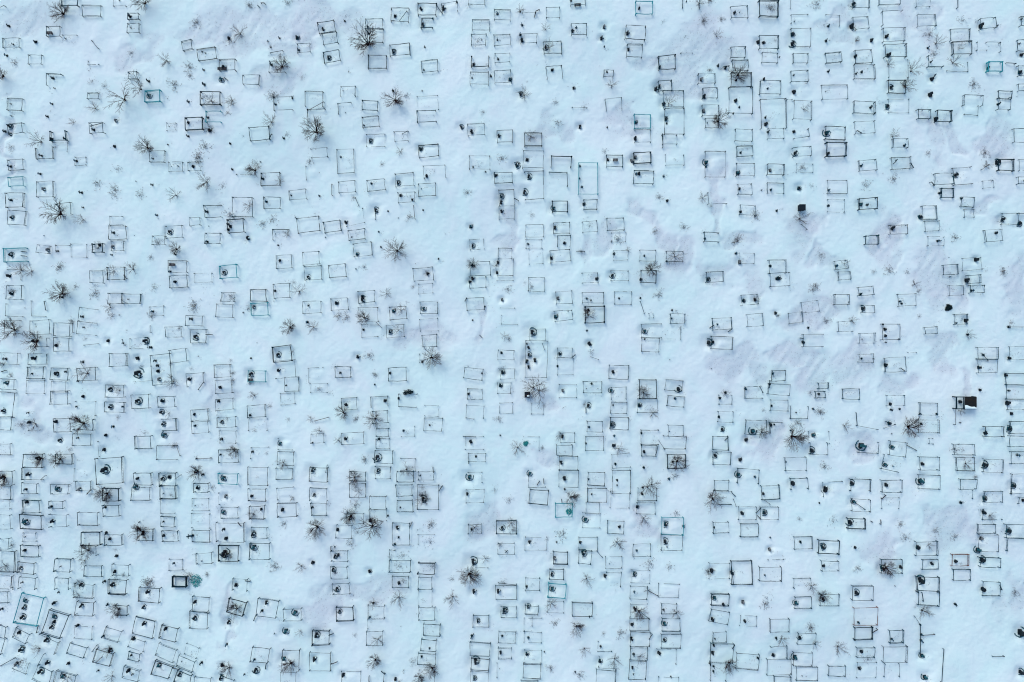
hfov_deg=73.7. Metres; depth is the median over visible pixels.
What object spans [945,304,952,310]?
wreath heap
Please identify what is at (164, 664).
grave fence
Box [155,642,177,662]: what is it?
grave fence
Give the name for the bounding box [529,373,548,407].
bare shrub
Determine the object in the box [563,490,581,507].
bare shrub
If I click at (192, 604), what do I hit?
grave fence
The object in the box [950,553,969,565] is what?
grave fence
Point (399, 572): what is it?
grave fence
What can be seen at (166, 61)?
bare shrub
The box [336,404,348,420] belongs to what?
bare shrub
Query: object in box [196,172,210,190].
bare shrub
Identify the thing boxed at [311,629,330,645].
grave fence
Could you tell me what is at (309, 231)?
grave fence
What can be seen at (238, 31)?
bare shrub
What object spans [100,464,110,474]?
gravestone
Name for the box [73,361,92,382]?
bare shrub
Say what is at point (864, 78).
grave fence
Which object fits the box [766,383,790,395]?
grave fence
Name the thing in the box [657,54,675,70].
grave fence
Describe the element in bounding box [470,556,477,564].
gravestone
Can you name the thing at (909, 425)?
bare shrub
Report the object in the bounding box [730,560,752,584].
grave fence
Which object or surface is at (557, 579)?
grave fence
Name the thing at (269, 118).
bare shrub
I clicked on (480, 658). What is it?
grave fence
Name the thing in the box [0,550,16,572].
grave fence
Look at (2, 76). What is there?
bare shrub
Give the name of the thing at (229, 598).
grave fence
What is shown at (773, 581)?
grave fence
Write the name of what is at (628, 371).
grave fence
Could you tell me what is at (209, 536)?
grave fence
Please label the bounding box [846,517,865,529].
grave fence
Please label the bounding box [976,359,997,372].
grave fence
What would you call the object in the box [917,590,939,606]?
grave fence
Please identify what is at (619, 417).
grave fence
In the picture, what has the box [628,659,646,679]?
grave fence
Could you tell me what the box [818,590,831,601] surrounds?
bare shrub
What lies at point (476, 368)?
grave fence
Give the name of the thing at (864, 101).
grave fence
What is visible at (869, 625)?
grave fence
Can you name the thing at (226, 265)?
grave fence
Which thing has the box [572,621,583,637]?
bare shrub
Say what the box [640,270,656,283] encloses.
grave fence
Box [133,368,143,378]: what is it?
gravestone
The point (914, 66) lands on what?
bare shrub
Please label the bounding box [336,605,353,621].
grave fence
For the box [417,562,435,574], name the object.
grave fence
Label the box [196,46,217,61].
grave fence
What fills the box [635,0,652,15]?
grave fence
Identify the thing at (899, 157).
grave fence
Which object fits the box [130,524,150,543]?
bare shrub
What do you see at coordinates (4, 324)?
bare shrub
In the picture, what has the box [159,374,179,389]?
bare shrub
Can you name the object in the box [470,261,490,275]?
grave fence
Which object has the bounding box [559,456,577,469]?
grave fence
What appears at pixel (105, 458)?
grave fence
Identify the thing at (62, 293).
bare shrub
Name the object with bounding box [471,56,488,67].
grave fence
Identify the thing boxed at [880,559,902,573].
grave fence
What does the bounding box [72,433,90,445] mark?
grave fence
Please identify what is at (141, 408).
grave fence
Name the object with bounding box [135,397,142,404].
gravestone
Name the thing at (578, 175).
grave fence
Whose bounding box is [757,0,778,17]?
grave fence
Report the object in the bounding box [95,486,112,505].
bare shrub
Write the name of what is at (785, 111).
grave fence
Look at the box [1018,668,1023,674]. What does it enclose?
gravestone
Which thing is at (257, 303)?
grave fence
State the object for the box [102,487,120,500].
grave fence
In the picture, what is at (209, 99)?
bare shrub
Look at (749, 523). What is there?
grave fence
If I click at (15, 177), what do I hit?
grave fence
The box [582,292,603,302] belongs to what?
grave fence
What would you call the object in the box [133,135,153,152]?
bare shrub
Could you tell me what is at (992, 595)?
grave fence
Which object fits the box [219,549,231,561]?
bare shrub
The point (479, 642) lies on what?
grave fence
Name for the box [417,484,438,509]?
grave fence
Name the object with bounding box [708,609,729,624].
grave fence
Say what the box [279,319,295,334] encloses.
bare shrub
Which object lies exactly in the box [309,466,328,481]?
grave fence
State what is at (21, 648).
gravestone
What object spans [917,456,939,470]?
grave fence
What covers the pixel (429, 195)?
grave fence
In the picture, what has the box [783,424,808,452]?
bare shrub
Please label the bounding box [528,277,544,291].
grave fence
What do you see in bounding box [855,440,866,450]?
gravestone
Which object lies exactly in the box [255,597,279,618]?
grave fence
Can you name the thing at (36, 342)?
bare shrub
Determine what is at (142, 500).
grave fence
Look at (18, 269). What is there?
bare shrub
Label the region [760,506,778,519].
grave fence
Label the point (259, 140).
grave fence
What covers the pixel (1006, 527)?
grave fence
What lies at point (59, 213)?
bare shrub
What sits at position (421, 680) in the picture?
bare shrub
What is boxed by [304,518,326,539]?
bare shrub
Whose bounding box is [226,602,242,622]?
bare shrub
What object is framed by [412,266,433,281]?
grave fence
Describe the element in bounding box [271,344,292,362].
grave fence
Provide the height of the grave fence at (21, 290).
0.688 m
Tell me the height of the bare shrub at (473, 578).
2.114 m
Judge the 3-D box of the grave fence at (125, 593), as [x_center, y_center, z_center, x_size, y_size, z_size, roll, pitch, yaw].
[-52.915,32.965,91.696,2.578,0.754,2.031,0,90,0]
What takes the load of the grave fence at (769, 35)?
on the ground at (974, 630)
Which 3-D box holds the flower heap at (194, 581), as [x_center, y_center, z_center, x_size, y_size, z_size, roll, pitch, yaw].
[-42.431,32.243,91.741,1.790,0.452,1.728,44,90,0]
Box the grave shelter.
[952,396,976,408]
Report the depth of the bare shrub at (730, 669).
91.18 m
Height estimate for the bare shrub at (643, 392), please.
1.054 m
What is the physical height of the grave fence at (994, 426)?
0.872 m
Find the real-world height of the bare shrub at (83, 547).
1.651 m
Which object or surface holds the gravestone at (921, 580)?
on the ground at (974, 630)
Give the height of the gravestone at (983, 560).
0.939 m
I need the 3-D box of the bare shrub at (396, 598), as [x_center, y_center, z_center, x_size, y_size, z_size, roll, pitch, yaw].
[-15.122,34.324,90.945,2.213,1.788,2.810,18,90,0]
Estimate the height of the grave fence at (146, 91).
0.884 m
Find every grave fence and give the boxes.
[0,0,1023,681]
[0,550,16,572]
[2,247,28,262]
[6,285,22,299]
[7,176,25,186]
[7,210,26,225]
[13,592,45,626]
[16,561,35,574]
[19,513,43,529]
[22,453,44,467]
[36,181,54,197]
[41,608,70,638]
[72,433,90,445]
[73,582,94,598]
[74,600,95,616]
[76,367,95,380]
[77,512,99,525]
[80,531,102,545]
[92,647,114,666]
[94,456,123,484]
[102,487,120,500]
[106,267,125,279]
[107,579,128,594]
[130,487,149,500]
[131,394,150,408]
[132,616,154,638]
[138,586,161,603]
[144,89,161,102]
[150,353,173,385]
[150,659,173,678]
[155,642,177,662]
[156,445,177,459]
[158,624,179,642]
[159,484,176,499]
[168,348,186,363]
[169,274,187,287]
[171,575,187,587]
[184,116,203,130]
[189,609,208,628]
[192,529,210,542]
[192,595,209,613]
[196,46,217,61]
[200,91,221,105]
[216,522,244,542]
[217,473,238,484]
[218,544,239,561]
[219,264,238,278]
[226,218,245,233]
[226,597,247,616]
[232,197,253,216]
[247,370,266,381]
[247,467,267,485]
[248,126,270,141]
[248,542,270,559]
[249,646,270,662]
[250,289,267,301]
[250,302,268,315]
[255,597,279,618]
[260,172,280,185]
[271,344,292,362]
[273,283,290,298]
[277,502,297,517]
[296,216,320,233]
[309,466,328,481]
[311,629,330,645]
[317,20,335,34]
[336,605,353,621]
[349,483,365,497]
[366,631,382,645]
[368,54,386,69]
[369,495,386,509]
[374,450,392,463]
[388,560,410,572]
[389,306,407,319]
[390,43,410,56]
[392,522,409,545]
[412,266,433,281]
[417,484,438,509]
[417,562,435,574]
[418,143,438,158]
[418,182,435,196]
[418,607,434,620]
[469,641,490,656]
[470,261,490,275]
[470,657,489,670]
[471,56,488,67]
[495,584,516,599]
[496,520,516,534]
[522,150,543,168]
[523,662,540,679]
[524,132,541,146]
[524,170,543,199]
[525,340,547,377]
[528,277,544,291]
[528,489,548,505]
[543,41,561,54]
[547,582,566,598]
[549,568,563,579]
[551,155,571,167]
[552,200,567,212]
[553,551,567,564]
[555,502,572,517]
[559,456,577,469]
[559,470,578,487]
[572,602,592,616]
[578,162,597,194]
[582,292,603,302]
[584,305,604,323]
[585,436,603,450]
[587,472,604,486]
[587,487,606,502]
[606,155,622,167]
[607,520,623,533]
[608,365,628,379]
[609,417,628,429]
[612,470,630,493]
[624,25,645,40]
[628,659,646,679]
[630,631,649,646]
[633,114,650,128]
[633,151,651,163]
[633,170,653,184]
[633,543,650,556]
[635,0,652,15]
[637,398,657,412]
[638,379,656,398]
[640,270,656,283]
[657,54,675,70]
[660,534,682,550]
[661,516,683,535]
[661,617,680,631]
[661,633,681,648]
[662,90,683,107]
[667,454,685,468]
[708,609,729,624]
[709,642,733,663]
[710,336,732,349]
[710,593,729,605]
[711,317,731,329]
[727,86,752,114]
[730,72,751,87]
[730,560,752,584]
[735,163,754,176]
[735,652,759,670]
[740,523,758,536]
[744,419,766,434]
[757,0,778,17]
[758,35,778,49]
[758,566,781,581]
[759,80,780,94]
[759,98,786,128]
[760,484,779,499]
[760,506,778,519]
[766,164,784,175]
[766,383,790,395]
[784,456,806,470]
[790,28,810,47]
[792,651,812,666]
[793,536,812,549]
[795,666,817,680]
[817,539,839,554]
[823,126,845,140]
[824,142,847,157]
[826,180,847,193]
[833,294,849,304]
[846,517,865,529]
[850,585,873,600]
[852,100,875,114]
[853,49,872,63]
[853,64,875,79]
[853,606,877,625]
[853,626,873,640]
[857,197,877,210]
[880,479,902,492]
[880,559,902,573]
[881,27,905,42]
[881,645,907,662]
[883,43,906,57]
[887,79,905,93]
[891,156,910,169]
[914,540,938,555]
[915,575,939,593]
[916,14,936,27]
[916,419,939,432]
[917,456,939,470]
[917,474,940,489]
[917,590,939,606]
[934,110,952,122]
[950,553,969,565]
[951,40,971,55]
[955,457,974,470]
[975,347,998,358]
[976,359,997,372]
[981,580,1000,596]
[982,426,1004,436]
[982,458,1003,472]
[985,61,1003,72]
[995,159,1014,171]
[1003,523,1020,537]
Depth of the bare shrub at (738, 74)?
90.81 m
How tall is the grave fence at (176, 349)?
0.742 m
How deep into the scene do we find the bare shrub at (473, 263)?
91.44 m
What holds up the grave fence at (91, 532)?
on the ground at (974, 630)
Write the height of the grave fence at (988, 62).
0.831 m
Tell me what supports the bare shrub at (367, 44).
on the ground at (974, 630)
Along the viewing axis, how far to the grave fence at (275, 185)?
91.31 m
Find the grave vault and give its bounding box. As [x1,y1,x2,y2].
[798,204,805,210]
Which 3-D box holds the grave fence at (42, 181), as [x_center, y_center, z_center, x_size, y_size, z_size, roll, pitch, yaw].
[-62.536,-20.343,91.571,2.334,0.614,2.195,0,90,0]
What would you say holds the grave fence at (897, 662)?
on the ground at (974, 630)
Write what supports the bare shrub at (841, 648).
on the ground at (974, 630)
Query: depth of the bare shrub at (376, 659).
90.93 m
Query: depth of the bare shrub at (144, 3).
90.38 m
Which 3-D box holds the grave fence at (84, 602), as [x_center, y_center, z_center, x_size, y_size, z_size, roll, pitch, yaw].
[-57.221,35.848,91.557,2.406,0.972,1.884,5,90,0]
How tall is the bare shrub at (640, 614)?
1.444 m
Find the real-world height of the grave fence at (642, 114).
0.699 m
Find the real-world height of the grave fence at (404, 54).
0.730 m
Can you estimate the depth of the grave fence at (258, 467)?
91.22 m
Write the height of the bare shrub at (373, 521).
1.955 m
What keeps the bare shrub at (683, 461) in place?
on the ground at (974, 630)
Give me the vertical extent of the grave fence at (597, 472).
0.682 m
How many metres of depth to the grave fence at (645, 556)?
91.30 m
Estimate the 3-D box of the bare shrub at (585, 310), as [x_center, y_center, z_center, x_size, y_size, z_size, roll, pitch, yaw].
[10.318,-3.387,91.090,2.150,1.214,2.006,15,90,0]
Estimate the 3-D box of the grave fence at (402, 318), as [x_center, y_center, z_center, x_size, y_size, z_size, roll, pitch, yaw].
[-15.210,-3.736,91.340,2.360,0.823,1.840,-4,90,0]
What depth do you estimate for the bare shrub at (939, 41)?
90.88 m
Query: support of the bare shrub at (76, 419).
on the ground at (974, 630)
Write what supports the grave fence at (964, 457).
on the ground at (974, 630)
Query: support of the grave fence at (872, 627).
on the ground at (974, 630)
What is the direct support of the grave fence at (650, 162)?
on the ground at (974, 630)
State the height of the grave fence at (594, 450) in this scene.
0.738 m
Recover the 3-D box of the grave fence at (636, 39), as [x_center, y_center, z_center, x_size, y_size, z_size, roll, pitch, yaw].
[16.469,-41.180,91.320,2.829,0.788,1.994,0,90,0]
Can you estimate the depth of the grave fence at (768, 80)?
91.16 m
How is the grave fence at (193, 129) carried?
on the ground at (974, 630)
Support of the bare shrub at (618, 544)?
on the ground at (974, 630)
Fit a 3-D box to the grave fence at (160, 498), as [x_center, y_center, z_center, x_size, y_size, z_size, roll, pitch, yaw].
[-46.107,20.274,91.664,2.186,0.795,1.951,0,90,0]
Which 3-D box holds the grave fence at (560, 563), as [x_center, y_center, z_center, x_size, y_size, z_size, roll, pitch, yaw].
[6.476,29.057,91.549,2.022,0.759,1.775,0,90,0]
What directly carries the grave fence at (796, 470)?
on the ground at (974, 630)
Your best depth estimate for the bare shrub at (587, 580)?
91.08 m
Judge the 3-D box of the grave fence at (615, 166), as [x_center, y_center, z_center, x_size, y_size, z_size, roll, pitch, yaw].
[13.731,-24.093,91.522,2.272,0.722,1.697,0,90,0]
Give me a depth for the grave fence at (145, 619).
91.60 m
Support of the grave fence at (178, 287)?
on the ground at (974, 630)
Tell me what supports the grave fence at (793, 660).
on the ground at (974, 630)
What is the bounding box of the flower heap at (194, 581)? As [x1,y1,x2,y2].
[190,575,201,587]
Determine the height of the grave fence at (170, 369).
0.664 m
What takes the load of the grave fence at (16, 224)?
on the ground at (974, 630)
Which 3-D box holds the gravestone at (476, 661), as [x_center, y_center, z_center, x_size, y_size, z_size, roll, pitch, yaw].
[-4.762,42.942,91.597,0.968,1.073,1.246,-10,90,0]
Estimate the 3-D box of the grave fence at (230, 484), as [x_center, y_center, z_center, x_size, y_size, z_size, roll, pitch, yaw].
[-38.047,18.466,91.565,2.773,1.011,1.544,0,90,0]
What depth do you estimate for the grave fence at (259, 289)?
91.19 m
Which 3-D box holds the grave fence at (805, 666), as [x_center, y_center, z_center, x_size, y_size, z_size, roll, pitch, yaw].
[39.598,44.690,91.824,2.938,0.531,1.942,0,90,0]
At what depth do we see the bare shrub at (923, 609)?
90.86 m
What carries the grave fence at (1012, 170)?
on the ground at (974, 630)
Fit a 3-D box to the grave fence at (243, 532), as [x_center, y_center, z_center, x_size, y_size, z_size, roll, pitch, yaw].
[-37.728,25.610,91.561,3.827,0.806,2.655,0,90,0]
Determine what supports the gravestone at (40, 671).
on the ground at (974, 630)
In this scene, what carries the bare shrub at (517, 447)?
on the ground at (974, 630)
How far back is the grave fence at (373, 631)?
91.19 m
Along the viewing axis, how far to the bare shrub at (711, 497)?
90.89 m
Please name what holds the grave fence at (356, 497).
on the ground at (974, 630)
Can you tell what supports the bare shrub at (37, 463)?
on the ground at (974, 630)
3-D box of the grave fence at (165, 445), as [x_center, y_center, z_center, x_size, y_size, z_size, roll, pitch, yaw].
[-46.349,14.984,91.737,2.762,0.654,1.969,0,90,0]
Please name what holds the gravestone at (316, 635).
on the ground at (974, 630)
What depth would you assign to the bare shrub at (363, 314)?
90.83 m
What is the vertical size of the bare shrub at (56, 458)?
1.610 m
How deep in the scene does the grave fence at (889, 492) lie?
91.15 m
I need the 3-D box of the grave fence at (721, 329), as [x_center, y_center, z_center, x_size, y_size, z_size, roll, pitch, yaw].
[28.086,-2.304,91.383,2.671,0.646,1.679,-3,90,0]
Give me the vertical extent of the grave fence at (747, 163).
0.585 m
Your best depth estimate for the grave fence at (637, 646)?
91.35 m
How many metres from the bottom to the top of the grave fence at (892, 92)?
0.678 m
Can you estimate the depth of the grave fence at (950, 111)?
90.96 m
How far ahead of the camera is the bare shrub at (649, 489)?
90.96 m
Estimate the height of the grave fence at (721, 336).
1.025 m
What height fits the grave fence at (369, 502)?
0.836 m
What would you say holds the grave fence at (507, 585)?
on the ground at (974, 630)
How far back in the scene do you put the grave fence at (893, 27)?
91.21 m
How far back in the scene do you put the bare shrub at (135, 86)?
90.49 m
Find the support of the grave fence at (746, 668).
on the ground at (974, 630)
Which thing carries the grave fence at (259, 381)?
on the ground at (974, 630)
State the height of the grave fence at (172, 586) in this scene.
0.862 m
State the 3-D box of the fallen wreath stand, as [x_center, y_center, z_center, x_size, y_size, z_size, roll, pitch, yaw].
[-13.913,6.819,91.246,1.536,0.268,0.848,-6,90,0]
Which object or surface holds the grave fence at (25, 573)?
on the ground at (974, 630)
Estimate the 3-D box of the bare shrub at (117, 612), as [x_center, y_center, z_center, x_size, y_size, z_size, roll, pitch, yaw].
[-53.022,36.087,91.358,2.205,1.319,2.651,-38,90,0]
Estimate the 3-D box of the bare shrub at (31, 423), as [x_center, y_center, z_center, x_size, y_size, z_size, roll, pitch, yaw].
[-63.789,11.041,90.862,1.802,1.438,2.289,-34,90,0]
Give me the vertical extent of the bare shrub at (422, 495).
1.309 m
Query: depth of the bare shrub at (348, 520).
90.82 m
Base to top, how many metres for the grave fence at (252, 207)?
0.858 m
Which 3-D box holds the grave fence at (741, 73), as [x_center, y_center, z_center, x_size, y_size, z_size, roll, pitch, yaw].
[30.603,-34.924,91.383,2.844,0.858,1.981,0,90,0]
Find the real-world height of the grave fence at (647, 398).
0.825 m
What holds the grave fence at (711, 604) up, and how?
on the ground at (974, 630)
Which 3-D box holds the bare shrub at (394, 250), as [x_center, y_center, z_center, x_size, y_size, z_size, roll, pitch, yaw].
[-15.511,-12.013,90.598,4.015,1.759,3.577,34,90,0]
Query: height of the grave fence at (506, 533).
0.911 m
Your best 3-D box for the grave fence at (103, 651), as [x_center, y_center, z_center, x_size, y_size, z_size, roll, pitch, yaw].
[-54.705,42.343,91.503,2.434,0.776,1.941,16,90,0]
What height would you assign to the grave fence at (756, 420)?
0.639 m
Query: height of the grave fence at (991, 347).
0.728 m
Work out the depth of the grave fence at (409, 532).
91.26 m
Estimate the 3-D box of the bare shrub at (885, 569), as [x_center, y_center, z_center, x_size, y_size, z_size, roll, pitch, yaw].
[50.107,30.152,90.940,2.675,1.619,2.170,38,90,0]
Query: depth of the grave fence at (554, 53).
91.26 m
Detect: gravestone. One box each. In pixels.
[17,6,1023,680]
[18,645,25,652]
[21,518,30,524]
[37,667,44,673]
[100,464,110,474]
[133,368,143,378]
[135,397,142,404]
[219,548,229,557]
[314,630,320,637]
[372,453,381,461]
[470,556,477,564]
[473,656,479,664]
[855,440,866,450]
[915,478,924,484]
[917,575,924,584]
[973,546,981,552]
[979,555,985,562]
[981,460,988,468]
[1014,627,1023,637]
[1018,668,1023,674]
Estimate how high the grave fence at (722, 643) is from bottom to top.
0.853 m
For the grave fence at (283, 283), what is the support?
on the ground at (974, 630)
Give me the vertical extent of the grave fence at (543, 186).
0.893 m
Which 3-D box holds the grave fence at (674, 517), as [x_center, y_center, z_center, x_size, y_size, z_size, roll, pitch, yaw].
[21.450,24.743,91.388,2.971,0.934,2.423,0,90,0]
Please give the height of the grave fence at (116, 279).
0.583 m
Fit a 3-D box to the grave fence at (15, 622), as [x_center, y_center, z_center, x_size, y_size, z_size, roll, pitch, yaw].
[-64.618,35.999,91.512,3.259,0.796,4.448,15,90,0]
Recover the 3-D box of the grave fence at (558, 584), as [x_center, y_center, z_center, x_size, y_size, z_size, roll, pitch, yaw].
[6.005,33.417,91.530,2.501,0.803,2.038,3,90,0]
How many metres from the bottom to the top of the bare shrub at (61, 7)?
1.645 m
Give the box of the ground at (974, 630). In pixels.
[0,0,1023,681]
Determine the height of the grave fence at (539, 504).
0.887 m
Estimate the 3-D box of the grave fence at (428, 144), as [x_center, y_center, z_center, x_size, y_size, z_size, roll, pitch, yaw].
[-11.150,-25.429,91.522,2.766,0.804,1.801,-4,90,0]
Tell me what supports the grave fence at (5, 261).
on the ground at (974, 630)
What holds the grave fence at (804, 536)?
on the ground at (974, 630)
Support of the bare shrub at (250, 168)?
on the ground at (974, 630)
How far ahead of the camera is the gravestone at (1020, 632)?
91.65 m
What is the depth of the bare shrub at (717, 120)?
90.60 m
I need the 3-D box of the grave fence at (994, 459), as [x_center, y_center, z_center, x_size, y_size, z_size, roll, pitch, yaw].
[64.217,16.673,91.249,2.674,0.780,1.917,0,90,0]
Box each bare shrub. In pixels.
[0,65,7,78]
[0,317,21,339]
[0,472,8,487]
[7,264,25,275]
[19,331,43,352]
[24,131,43,146]
[24,418,37,430]
[27,451,45,466]
[38,197,68,224]
[45,281,69,302]
[47,450,65,465]
[48,0,70,21]
[67,415,90,434]
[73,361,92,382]
[74,544,93,559]
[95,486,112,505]
[103,82,128,111]
[103,603,122,619]
[124,71,141,97]
[130,0,149,10]
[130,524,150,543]
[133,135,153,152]
[156,52,170,66]
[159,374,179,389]
[168,242,180,254]
[187,465,202,479]
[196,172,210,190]
[199,92,215,105]
[218,661,232,677]
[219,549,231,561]
[225,445,237,458]
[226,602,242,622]
[231,24,247,39]
[244,159,260,177]
[263,111,274,127]
[272,54,289,71]
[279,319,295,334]
[279,659,298,676]
[299,116,324,142]
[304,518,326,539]
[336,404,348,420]
[341,507,355,526]
[346,470,361,484]
[347,20,379,56]
[352,517,382,539]
[355,311,370,324]
[363,412,383,428]
[365,655,380,669]
[379,88,403,106]
[382,238,406,263]
[390,592,404,607]
[401,461,412,475]
[413,673,424,681]
[416,491,429,505]
[419,344,440,369]
[422,663,438,678]
[443,591,458,606]
[455,565,481,588]
[467,258,478,267]
[511,440,525,455]
[520,376,546,398]
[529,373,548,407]
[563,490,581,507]
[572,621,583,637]
[582,573,591,587]
[583,309,597,319]
[610,537,626,549]
[610,654,619,670]
[631,606,648,622]
[637,384,649,400]
[639,480,658,498]
[645,262,662,275]
[647,476,660,496]
[670,454,688,471]
[704,489,722,513]
[712,109,731,128]
[723,659,738,674]
[729,61,749,81]
[755,428,768,438]
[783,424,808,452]
[794,211,813,224]
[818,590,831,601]
[834,642,850,656]
[882,562,899,577]
[900,78,918,91]
[903,415,926,437]
[908,57,925,74]
[919,605,933,620]
[934,35,947,48]
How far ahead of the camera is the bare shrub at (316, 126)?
90.13 m
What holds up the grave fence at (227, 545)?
on the ground at (974, 630)
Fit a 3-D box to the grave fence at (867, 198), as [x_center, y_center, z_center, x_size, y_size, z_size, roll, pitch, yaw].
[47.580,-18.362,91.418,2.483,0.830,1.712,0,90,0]
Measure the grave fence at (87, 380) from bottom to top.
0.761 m
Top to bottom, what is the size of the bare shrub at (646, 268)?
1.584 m
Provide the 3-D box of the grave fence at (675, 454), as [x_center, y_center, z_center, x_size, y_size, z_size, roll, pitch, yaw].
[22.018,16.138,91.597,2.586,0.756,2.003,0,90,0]
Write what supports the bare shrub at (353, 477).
on the ground at (974, 630)
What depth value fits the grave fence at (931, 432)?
91.20 m
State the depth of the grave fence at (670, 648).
91.38 m
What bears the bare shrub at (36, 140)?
on the ground at (974, 630)
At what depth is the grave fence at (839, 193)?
91.42 m
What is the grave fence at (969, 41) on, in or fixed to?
on the ground at (974, 630)
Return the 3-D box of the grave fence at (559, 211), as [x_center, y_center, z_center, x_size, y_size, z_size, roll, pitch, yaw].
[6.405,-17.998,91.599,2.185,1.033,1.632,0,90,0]
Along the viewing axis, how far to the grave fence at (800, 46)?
91.22 m
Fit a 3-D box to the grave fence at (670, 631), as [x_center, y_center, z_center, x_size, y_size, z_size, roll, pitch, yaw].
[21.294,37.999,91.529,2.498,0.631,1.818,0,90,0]
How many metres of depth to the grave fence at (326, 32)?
91.25 m
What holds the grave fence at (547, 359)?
on the ground at (974, 630)
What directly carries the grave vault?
on the ground at (974, 630)
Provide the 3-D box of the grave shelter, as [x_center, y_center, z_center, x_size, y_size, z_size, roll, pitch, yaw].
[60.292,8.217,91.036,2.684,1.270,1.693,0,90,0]
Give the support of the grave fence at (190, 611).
on the ground at (974, 630)
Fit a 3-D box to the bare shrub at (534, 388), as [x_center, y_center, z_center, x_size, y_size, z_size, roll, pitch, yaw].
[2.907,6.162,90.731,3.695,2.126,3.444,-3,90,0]
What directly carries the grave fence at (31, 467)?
on the ground at (974, 630)
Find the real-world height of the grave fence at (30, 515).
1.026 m
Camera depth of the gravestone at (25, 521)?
91.70 m
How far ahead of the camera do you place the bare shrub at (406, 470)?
90.73 m
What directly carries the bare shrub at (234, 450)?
on the ground at (974, 630)
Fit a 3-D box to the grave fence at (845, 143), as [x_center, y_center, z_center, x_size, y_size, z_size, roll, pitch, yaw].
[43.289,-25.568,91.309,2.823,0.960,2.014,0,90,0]
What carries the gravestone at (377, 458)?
on the ground at (974, 630)
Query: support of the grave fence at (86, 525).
on the ground at (974, 630)
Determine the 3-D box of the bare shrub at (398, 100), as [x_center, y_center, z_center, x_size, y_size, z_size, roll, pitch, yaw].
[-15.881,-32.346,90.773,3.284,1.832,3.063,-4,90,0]
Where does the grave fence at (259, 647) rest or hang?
on the ground at (974, 630)
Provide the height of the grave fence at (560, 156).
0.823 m
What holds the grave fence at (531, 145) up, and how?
on the ground at (974, 630)
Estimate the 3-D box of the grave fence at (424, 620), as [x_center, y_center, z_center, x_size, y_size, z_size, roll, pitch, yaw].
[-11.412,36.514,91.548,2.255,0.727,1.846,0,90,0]
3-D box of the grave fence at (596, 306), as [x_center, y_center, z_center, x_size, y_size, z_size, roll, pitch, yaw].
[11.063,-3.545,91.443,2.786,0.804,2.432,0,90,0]
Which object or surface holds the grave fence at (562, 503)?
on the ground at (974, 630)
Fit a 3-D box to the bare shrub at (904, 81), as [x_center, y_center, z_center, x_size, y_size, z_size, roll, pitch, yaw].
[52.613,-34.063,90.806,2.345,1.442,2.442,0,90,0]
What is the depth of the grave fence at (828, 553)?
91.11 m
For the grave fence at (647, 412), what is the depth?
91.48 m
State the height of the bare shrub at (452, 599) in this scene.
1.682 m
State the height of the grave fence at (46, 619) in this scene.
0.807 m
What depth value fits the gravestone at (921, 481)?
91.61 m
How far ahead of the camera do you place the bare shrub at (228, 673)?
90.75 m
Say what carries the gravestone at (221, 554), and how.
on the ground at (974, 630)
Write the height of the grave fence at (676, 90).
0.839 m
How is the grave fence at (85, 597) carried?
on the ground at (974, 630)
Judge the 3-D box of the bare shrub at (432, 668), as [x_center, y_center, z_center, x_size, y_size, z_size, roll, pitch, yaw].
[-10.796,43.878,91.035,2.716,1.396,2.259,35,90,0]
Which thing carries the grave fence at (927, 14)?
on the ground at (974, 630)
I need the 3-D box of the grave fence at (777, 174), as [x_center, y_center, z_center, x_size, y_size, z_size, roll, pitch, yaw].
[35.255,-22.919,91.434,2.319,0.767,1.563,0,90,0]
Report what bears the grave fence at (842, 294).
on the ground at (974, 630)
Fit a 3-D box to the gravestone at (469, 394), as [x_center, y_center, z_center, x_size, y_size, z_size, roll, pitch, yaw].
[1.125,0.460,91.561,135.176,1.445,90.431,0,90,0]
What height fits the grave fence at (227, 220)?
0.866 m
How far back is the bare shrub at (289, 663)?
90.58 m
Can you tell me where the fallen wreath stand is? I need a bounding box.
[403,389,412,394]
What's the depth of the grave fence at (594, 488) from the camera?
91.28 m
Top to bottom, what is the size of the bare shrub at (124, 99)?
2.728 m
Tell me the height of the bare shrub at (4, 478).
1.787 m
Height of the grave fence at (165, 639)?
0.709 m
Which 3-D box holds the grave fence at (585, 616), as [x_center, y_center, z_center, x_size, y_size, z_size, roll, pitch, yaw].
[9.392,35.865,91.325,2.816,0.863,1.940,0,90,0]
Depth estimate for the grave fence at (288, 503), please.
91.05 m
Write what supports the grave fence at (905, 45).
on the ground at (974, 630)
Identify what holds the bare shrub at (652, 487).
on the ground at (974, 630)
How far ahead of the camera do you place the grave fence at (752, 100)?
91.16 m
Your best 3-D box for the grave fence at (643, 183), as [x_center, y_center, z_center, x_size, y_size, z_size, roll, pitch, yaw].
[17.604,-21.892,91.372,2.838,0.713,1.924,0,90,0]
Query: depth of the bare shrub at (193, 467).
91.30 m
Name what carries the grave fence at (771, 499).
on the ground at (974, 630)
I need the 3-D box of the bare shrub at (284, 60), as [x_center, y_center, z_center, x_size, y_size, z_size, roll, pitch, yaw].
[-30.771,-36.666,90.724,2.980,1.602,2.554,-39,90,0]
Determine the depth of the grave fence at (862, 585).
91.00 m
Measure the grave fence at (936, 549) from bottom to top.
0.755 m
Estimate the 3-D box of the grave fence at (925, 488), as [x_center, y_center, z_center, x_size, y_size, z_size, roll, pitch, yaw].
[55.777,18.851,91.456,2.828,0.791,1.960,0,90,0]
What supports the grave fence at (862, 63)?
on the ground at (974, 630)
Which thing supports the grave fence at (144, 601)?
on the ground at (974, 630)

